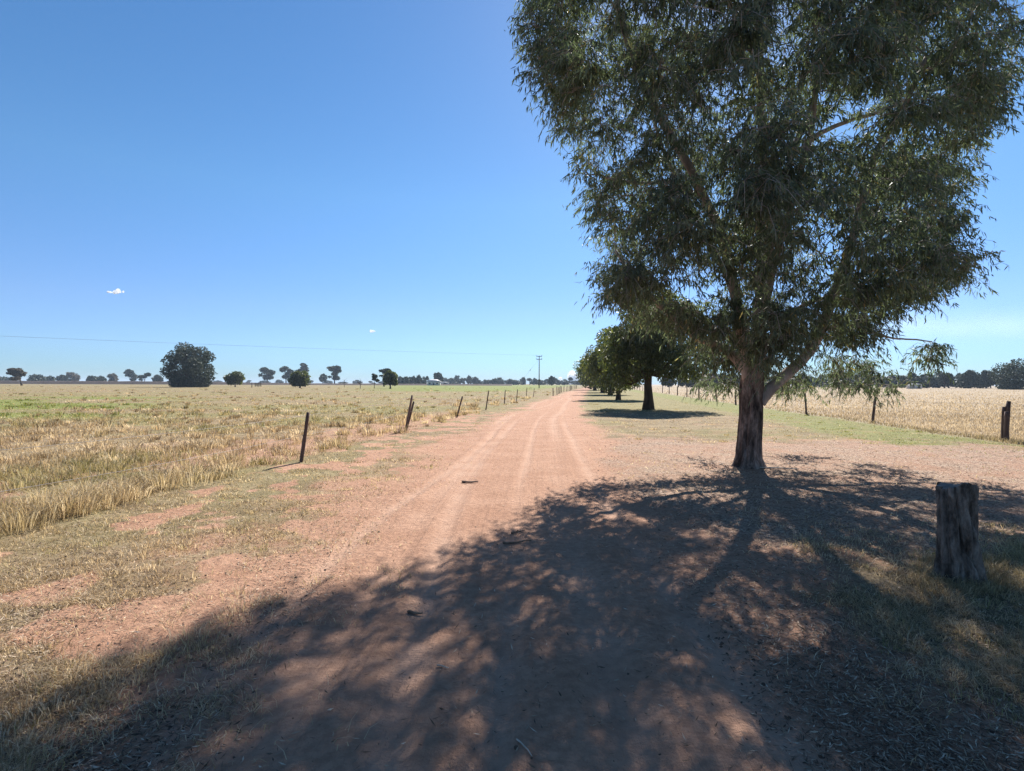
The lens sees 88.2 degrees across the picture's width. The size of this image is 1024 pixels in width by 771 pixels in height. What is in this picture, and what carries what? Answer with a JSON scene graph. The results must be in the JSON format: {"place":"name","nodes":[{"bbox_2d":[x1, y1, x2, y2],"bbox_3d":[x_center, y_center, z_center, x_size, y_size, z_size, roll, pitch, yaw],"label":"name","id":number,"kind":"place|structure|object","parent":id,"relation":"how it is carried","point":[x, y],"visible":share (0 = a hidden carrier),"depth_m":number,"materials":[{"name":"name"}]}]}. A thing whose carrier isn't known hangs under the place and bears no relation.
{"place":"outdoors","nodes":[
{"label":"outdoors","id":0,"kind":"place"},
{"bbox_2d":[107,289,123,293],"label":"cloud","id":1,"kind":"structure","parent":0,"point":[117,291],"depth_m":8971.02,"materials":[{"name":"white"}]},
{"bbox_2d":[0,381,511,385],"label":"earth bank","id":2,"kind":"structure","parent":0,"point":[96,382],"depth_m":436.12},
{"bbox_2d":[0,384,558,538],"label":"paddock grass","id":3,"kind":"structure","parent":0,"point":[125,434],"depth_m":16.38,"materials":[{"name":"beige plant"}]},
{"bbox_2d":[0,383,1023,770],"bbox_3d":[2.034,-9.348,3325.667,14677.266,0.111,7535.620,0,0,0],"label":"ground","id":4,"kind":"structure","parent":0,"point":[456,521],"depth_m":4.21,"materials":[{"name":"soil"}]},
{"bbox_2d":[0,376,11,380],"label":"horizon tree","id":5,"kind":"object","parent":4,"relation":"on","point":[3,378],"visible":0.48,"depth_m":513.94,"materials":[{"name":"green plant"}]},
{"bbox_2d":[5,367,26,385],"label":"paddock tree","id":6,"kind":"object","parent":4,"relation":"on","point":[18,373],"visible":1,"depth_m":242.94,"materials":[{"name":"green plant"}]},
{"bbox_2d":[26,374,48,380],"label":"horizon tree","id":7,"kind":"object","parent":4,"relation":"on","point":[36,377],"visible":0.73,"depth_m":468.01,"materials":[{"name":"green plant"}]},
{"bbox_2d":[47,375,56,380],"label":"horizon tree","id":8,"kind":"object","parent":4,"relation":"on","point":[51,378],"visible":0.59,"depth_m":491.65,"materials":[{"name":"green plant"}]},
{"bbox_2d":[56,374,68,380],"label":"horizon tree","id":9,"kind":"object","parent":4,"relation":"on","point":[61,377],"visible":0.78,"depth_m":513.82,"materials":[{"name":"green plant"}]},
{"bbox_2d":[64,372,80,380],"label":"horizon tree","id":10,"kind":"object","parent":4,"relation":"on","point":[73,376],"visible":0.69,"depth_m":537.53,"materials":[{"name":"green plant"}]},
{"bbox_2d":[86,375,99,380],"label":"horizon tree","id":11,"kind":"object","parent":4,"relation":"on","point":[91,378],"visible":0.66,"depth_m":467.22,"materials":[{"name":"green plant"}]},
{"bbox_2d":[97,375,106,380],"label":"horizon tree","id":12,"kind":"object","parent":4,"relation":"on","point":[102,378],"visible":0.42,"depth_m":492.47,"materials":[{"name":"green plant"}]},
{"bbox_2d":[106,373,118,380],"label":"horizon tree","id":13,"kind":"object","parent":4,"relation":"on","point":[113,377],"visible":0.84,"depth_m":513.76,"materials":[{"name":"green plant"}]},
{"bbox_2d":[123,369,137,380],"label":"horizon tree","id":14,"kind":"object","parent":4,"relation":"on","point":[132,375],"visible":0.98,"depth_m":536.26,"materials":[{"name":"green plant"}]},
{"bbox_2d":[137,372,150,380],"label":"horizon tree","id":15,"kind":"object","parent":4,"relation":"on","point":[145,376],"visible":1,"depth_m":467.97,"materials":[{"name":"green plant"}]},
{"bbox_2d":[151,375,163,380],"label":"horizon tree","id":16,"kind":"object","parent":4,"relation":"on","point":[157,378],"visible":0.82,"depth_m":490.83,"materials":[{"name":"green plant"}]},
{"bbox_2d":[159,342,215,386],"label":"paddock tree","id":17,"kind":"object","parent":4,"relation":"on","point":[193,364],"visible":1,"depth_m":180.46,"materials":[{"name":"green plant"}]},
{"bbox_2d":[223,371,245,386],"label":"paddock tree","id":18,"kind":"object","parent":4,"relation":"on","point":[235,378],"visible":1,"depth_m":200.70,"materials":[{"name":"green plant"}]},
{"bbox_2d":[258,367,275,382],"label":"paddock tree","id":19,"kind":"object","parent":4,"relation":"on","point":[268,374],"visible":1,"depth_m":542.25,"materials":[{"name":"green plant"}]},
{"bbox_2d":[279,366,293,382],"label":"paddock tree","id":20,"kind":"object","parent":4,"relation":"on","point":[287,374],"visible":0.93,"depth_m":565.33,"materials":[{"name":"green plant"}]},
{"bbox_2d":[0,385,576,491],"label":"wire fence","id":21,"kind":"object","parent":4,"relation":"on","point":[409,414],"visible":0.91,"depth_m":10.46,"materials":[{"name":"grey metal"}]},
{"bbox_2d":[287,370,310,387],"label":"paddock tree","id":22,"kind":"object","parent":4,"relation":"on","point":[298,378],"visible":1,"depth_m":170.25,"materials":[{"name":"green plant"}]},
{"bbox_2d":[294,363,308,371],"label":"paddock tree","id":23,"kind":"object","parent":4,"relation":"on","point":[304,367],"visible":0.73,"depth_m":589.58,"materials":[{"name":"green plant"}]},
{"bbox_2d":[319,373,326,382],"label":"paddock tree","id":24,"kind":"object","parent":4,"relation":"on","point":[322,378],"visible":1,"depth_m":620.91,"materials":[{"name":"green plant"}]},
{"bbox_2d":[326,365,341,382],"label":"paddock tree","id":25,"kind":"object","parent":4,"relation":"on","point":[336,369],"visible":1,"depth_m":506.45,"materials":[{"name":"green plant"}]},
{"bbox_2d":[372,374,379,387],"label":"sapling","id":26,"kind":"object","parent":4,"relation":"on","point":[375,377],"visible":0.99,"depth_m":168.92,"materials":[{"name":"green plant"}]},
{"bbox_2d":[379,368,391,386],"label":"paddock tree","id":27,"kind":"object","parent":4,"relation":"on","point":[384,371],"visible":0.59,"depth_m":260.89,"materials":[{"name":"green plant"}]},
{"bbox_2d":[382,370,398,388],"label":"paddock tree","id":28,"kind":"object","parent":4,"relation":"on","point":[390,377],"visible":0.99,"depth_m":158.54,"materials":[{"name":"green plant"}]},
{"bbox_2d":[401,376,409,383],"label":"tree","id":29,"kind":"object","parent":4,"relation":"on","point":[405,380],"visible":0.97,"depth_m":480.74,"materials":[{"name":"green plant"}]},
{"bbox_2d":[410,376,415,383],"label":"tree","id":30,"kind":"object","parent":4,"relation":"on","point":[412,379],"visible":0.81,"depth_m":532.30,"materials":[{"name":"green plant"}]},
{"bbox_2d":[407,610,422,614],"bbox_3d":[-0.677,1.579,3.685,0.107,0.032,0.026,0,0,0],"label":"stick","id":31,"kind":"object","parent":4,"relation":"on","point":[412,612],"visible":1,"depth_m":3.68,"materials":[{"name":"brown wood"}]},
{"bbox_2d":[414,375,421,383],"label":"tree","id":32,"kind":"object","parent":4,"relation":"on","point":[418,379],"visible":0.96,"depth_m":506.86,"materials":[{"name":"green plant"}]},
{"bbox_2d":[421,376,426,383],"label":"tree","id":33,"kind":"object","parent":4,"relation":"on","point":[424,381],"visible":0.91,"depth_m":557.98,"materials":[{"name":"green plant"}]},
{"bbox_2d":[427,379,440,384],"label":"farmhouse","id":34,"kind":"object","parent":4,"relation":"on","point":[433,382],"visible":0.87,"depth_m":426.50,"materials":[{"name":"metal"}]},
{"bbox_2d":[433,372,443,381],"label":"paddock tree","id":35,"kind":"object","parent":4,"relation":"on","point":[438,376],"visible":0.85,"depth_m":509.53,"materials":[{"name":"green plant"}]},
{"bbox_2d":[447,378,456,383],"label":"tree","id":36,"kind":"object","parent":4,"relation":"on","point":[452,381],"visible":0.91,"depth_m":777.41,"materials":[{"name":"green plant"}]},
{"bbox_2d":[454,375,462,383],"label":"tree","id":37,"kind":"object","parent":4,"relation":"on","point":[456,377],"visible":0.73,"depth_m":800.75,"materials":[{"name":"green plant"}]},
{"bbox_2d":[466,375,471,383],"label":"tree","id":38,"kind":"object","parent":4,"relation":"on","point":[469,380],"visible":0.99,"depth_m":743.88,"materials":[{"name":"green plant"}]},
{"bbox_2d":[462,480,477,482],"bbox_3d":[-0.677,1.561,8.559,0.273,0.046,0.042,0,0,9],"label":"stick","id":39,"kind":"object","parent":4,"relation":"on","point":[463,481],"visible":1,"depth_m":8.55,"materials":[{"name":"wood"}]},
{"bbox_2d":[472,376,478,383],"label":"tree","id":40,"kind":"object","parent":4,"relation":"on","point":[474,379],"visible":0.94,"depth_m":747.65,"materials":[{"name":"green plant"}]},
{"bbox_2d":[483,379,491,383],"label":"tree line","id":41,"kind":"object","parent":4,"relation":"on","point":[488,381],"visible":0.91,"depth_m":698.66,"materials":[{"name":"green plant"}]},
{"bbox_2d":[491,378,499,383],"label":"tree","id":42,"kind":"object","parent":4,"relation":"on","point":[494,381],"visible":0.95,"depth_m":698.98,"materials":[{"name":"green plant"}]},
{"bbox_2d":[497,377,503,383],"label":"tree","id":43,"kind":"object","parent":4,"relation":"on","point":[501,381],"visible":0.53,"depth_m":727.13,"materials":[{"name":"green plant"}]},
{"bbox_2d":[505,379,512,383],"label":"tree","id":44,"kind":"object","parent":4,"relation":"on","point":[508,381],"visible":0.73,"depth_m":712.00,"materials":[{"name":"green plant"}]},
{"bbox_2d":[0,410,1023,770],"bbox_3d":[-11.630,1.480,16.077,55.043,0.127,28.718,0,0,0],"label":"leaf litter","id":45,"kind":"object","parent":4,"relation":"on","point":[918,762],"visible":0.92,"depth_m":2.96,"materials":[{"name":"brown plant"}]},
{"bbox_2d":[1,412,1023,770],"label":"clods","id":46,"kind":"object","parent":4,"relation":"on","point":[721,644],"visible":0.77,"depth_m":2.89,"materials":[{"name":"brown soil"}]},
{"bbox_2d":[511,380,521,384],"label":"shed","id":47,"kind":"object","parent":4,"relation":"on","point":[515,382],"visible":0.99,"depth_m":702.27,"materials":[{"name":"grey metal"}]},
{"bbox_2d":[503,539,530,543],"bbox_3d":[0.052,1.569,5.317,0.306,0.035,0.029,0,0,-20],"label":"stick","id":48,"kind":"object","parent":4,"relation":"on","point":[504,542],"visible":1,"depth_m":5.30,"materials":[{"name":"brown wood"}]},
{"bbox_2d":[519,377,525,384],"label":"tree","id":49,"kind":"object","parent":4,"relation":"on","point":[523,380],"visible":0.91,"depth_m":788.64,"materials":[{"name":"green plant"}]},
{"bbox_2d":[516,739,531,755],"bbox_3d":[0.054,1.578,2.308,0.010,0.012,0.126,0,0,-32],"label":"stick","id":50,"kind":"object","parent":4,"relation":"on","point":[518,740],"visible":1,"depth_m":2.31,"materials":[{"name":"grey wood"}]},
{"bbox_2d":[532,378,537,384],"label":"tree","id":51,"kind":"object","parent":4,"relation":"on","point":[534,381],"visible":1,"depth_m":709.30,"materials":[{"name":"green plant"}]},
{"bbox_2d":[536,355,541,387],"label":"power pole","id":52,"kind":"object","parent":4,"relation":"on","point":[539,359],"visible":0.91,"depth_m":207.24,"materials":[{"name":"grey wood"}]},
{"bbox_2d":[10,336,507,354],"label":"overhead cable","id":53,"kind":"object","parent":52,"relation":"attached to","point":[236,345],"visible":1,"depth_m":144.68,"materials":[{"name":"metal"}]},
{"bbox_2d":[548,376,555,385],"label":"paddock tree","id":54,"kind":"object","parent":4,"relation":"on","point":[551,380],"visible":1,"depth_m":526.49,"materials":[{"name":"green plant"}]},
{"bbox_2d":[560,379,568,384],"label":"tree line","id":55,"kind":"object","parent":4,"relation":"on","point":[564,382],"visible":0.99,"depth_m":714.41,"materials":[{"name":"green plant"}]},
{"bbox_2d":[573,359,596,389],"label":"shade tree","id":56,"kind":"object","parent":4,"relation":"on","point":[579,370],"visible":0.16,"depth_m":134.06,"materials":[{"name":"green plant"}]},
{"bbox_2d":[581,349,603,391],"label":"shade tree","id":57,"kind":"object","parent":4,"relation":"on","point":[590,383],"visible":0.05,"depth_m":100.67,"materials":[{"name":"green plant"}]},
{"bbox_2d":[579,345,627,394],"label":"shade tree","id":58,"kind":"object","parent":4,"relation":"on","point":[591,380],"visible":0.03,"depth_m":78.38,"materials":[{"name":"green plant"}]},
{"bbox_2d":[580,325,644,399],"bbox_3d":[10.984,-2.326,54.282,7.431,7.882,7.357,0,0,22],"label":"shade tree","id":59,"kind":"object","parent":4,"relation":"on","point":[590,356],"visible":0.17,"depth_m":53.08,"materials":[{"name":"green plant"}]},
{"bbox_2d":[596,287,720,409],"bbox_3d":[8.864,-2.344,33.550,7.668,8.040,7.614,0,0,0],"label":"shade tree","id":60,"kind":"object","parent":4,"relation":"on","point":[647,355],"visible":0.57,"depth_m":31.49,"materials":[{"name":"green plant"}]},
{"bbox_2d":[661,371,675,386],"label":"tree","id":61,"kind":"object","parent":4,"relation":"on","point":[670,383],"visible":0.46,"depth_m":301.55,"materials":[{"name":"green plant"}]},
{"bbox_2d":[678,374,691,386],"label":"tree","id":62,"kind":"object","parent":4,"relation":"on","point":[682,384],"visible":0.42,"depth_m":278.31,"materials":[{"name":"green plant"}]},
{"bbox_2d":[713,372,728,383],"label":"tree","id":63,"kind":"object","parent":4,"relation":"on","point":[715,380],"visible":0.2,"depth_m":280.05,"materials":[{"name":"green plant"}]},
{"bbox_2d":[504,0,1023,468],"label":"gum tree","id":64,"kind":"object","parent":4,"relation":"on","point":[771,191],"visible":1,"depth_m":8.30,"materials":[{"name":"green plant"}]},
{"bbox_2d":[760,467,797,468],"bbox_3d":[4.869,1.551,9.991,1.010,0.048,0.077,0,0,8],"label":"stick","id":65,"kind":"object","parent":4,"relation":"on","point":[778,468],"visible":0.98,"depth_m":9.96,"materials":[{"name":"wood"}]},
{"bbox_2d":[797,374,813,386],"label":"tree","id":66,"kind":"object","parent":4,"relation":"on","point":[810,379],"visible":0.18,"depth_m":288.47,"materials":[{"name":"green plant"}]},
{"bbox_2d":[811,376,820,386],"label":"tree","id":67,"kind":"object","parent":4,"relation":"on","point":[814,378],"visible":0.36,"depth_m":334.30,"materials":[{"name":"green plant"}]},
{"bbox_2d":[819,374,831,386],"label":"tree","id":68,"kind":"object","parent":4,"relation":"on","point":[822,382],"visible":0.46,"depth_m":336.29,"materials":[{"name":"green plant"}]},
{"bbox_2d":[634,386,1023,440],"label":"wire fence","id":69,"kind":"object","parent":4,"relation":"on","point":[1005,418],"visible":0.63,"depth_m":15.19,"materials":[{"name":"grey metal"}]},
{"bbox_2d":[838,375,853,386],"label":"tree","id":70,"kind":"object","parent":4,"relation":"on","point":[847,380],"visible":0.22,"depth_m":280.89,"materials":[{"name":"green plant"}]},
{"bbox_2d":[854,373,874,387],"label":"tree","id":71,"kind":"object","parent":4,"relation":"on","point":[863,379],"visible":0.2,"depth_m":291.60,"materials":[{"name":"green plant"}]},
{"bbox_2d":[879,377,892,386],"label":"tree","id":72,"kind":"object","parent":4,"relation":"on","point":[886,382],"visible":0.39,"depth_m":311.61,"materials":[{"name":"green plant"}]},
{"bbox_2d":[892,375,908,387],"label":"tree","id":73,"kind":"object","parent":4,"relation":"on","point":[901,378],"visible":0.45,"depth_m":308.79,"materials":[{"name":"green plant"}]},
{"bbox_2d":[901,373,916,383],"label":"tree","id":74,"kind":"object","parent":4,"relation":"on","point":[908,377],"visible":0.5,"depth_m":304.21,"materials":[{"name":"green plant"}]},
{"bbox_2d":[906,384,923,388],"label":"shed","id":75,"kind":"structure","parent":4,"relation":"on","point":[912,387],"depth_m":233.25,"materials":[{"name":"metal"}]},
{"bbox_2d":[906,375,930,387],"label":"tree","id":76,"kind":"object","parent":4,"relation":"on","point":[921,378],"visible":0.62,"depth_m":275.67,"materials":[{"name":"green plant"}]},
{"bbox_2d":[925,371,950,387],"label":"tree","id":77,"kind":"object","parent":4,"relation":"on","point":[934,382],"visible":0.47,"depth_m":302.32,"materials":[{"name":"green plant"}]},
{"bbox_2d":[938,372,954,387],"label":"horizon tree","id":78,"kind":"object","parent":4,"relation":"on","point":[942,378],"visible":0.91,"depth_m":279.21,"materials":[{"name":"green plant"}]},
{"bbox_2d":[953,373,960,387],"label":"tree","id":79,"kind":"object","parent":4,"relation":"on","point":[957,374],"visible":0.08,"depth_m":330.10,"materials":[{"name":"green plant"}]},
{"bbox_2d":[900,547,1018,597],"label":"grass","id":80,"kind":"structure","parent":4,"relation":"on","point":[990,579],"depth_m":4.28,"materials":[{"name":"green plant"}]},
{"bbox_2d":[932,482,987,586],"bbox_3d":[3.689,1.223,4.375,0.396,0.882,0.410,0,0,0],"label":"stump","id":81,"kind":"object","parent":4,"relation":"on","point":[958,551],"visible":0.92,"depth_m":4.26,"materials":[{"name":"grey wood"}]},
{"bbox_2d":[956,375,982,387],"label":"tree","id":82,"kind":"object","parent":4,"relation":"on","point":[960,379],"visible":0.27,"depth_m":279.12,"materials":[{"name":"green plant"}]},
{"bbox_2d":[958,370,983,387],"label":"horizon tree","id":83,"kind":"object","parent":4,"relation":"on","point":[973,378],"visible":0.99,"depth_m":273.05,"materials":[{"name":"green plant"}]},
{"bbox_2d":[977,370,995,387],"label":"horizon tree","id":84,"kind":"object","parent":4,"relation":"on","point":[987,382],"visible":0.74,"depth_m":277.81,"materials":[{"name":"green plant"}]},
{"bbox_2d":[987,358,1023,389],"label":"horizon tree","id":85,"kind":"object","parent":4,"relation":"on","point":[1009,377],"visible":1,"depth_m":209.69,"materials":[{"name":"green plant"}]},
{"bbox_2d":[0,390,1023,770],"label":"verge grass","id":86,"kind":"structure","parent":0,"point":[916,600],"depth_m":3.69,"materials":[{"name":"plant"}]},
{"bbox_2d":[0,0,1023,385],"label":"sky","id":87,"kind":"structure","parent":0,"point":[304,176],"materials":[{"name":"blue"}]},
{"bbox_2d":[558,371,581,383],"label":"cloud","id":88,"kind":"structure","parent":0,"point":[571,373],"depth_m":9688.30,"materials":[{"name":"white"}]},
{"bbox_2d":[636,387,1023,444],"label":"ripe grass","id":89,"kind":"structure","parent":0,"point":[1015,437],"depth_m":29.63,"materials":[{"name":"beige plant"}]}
]}

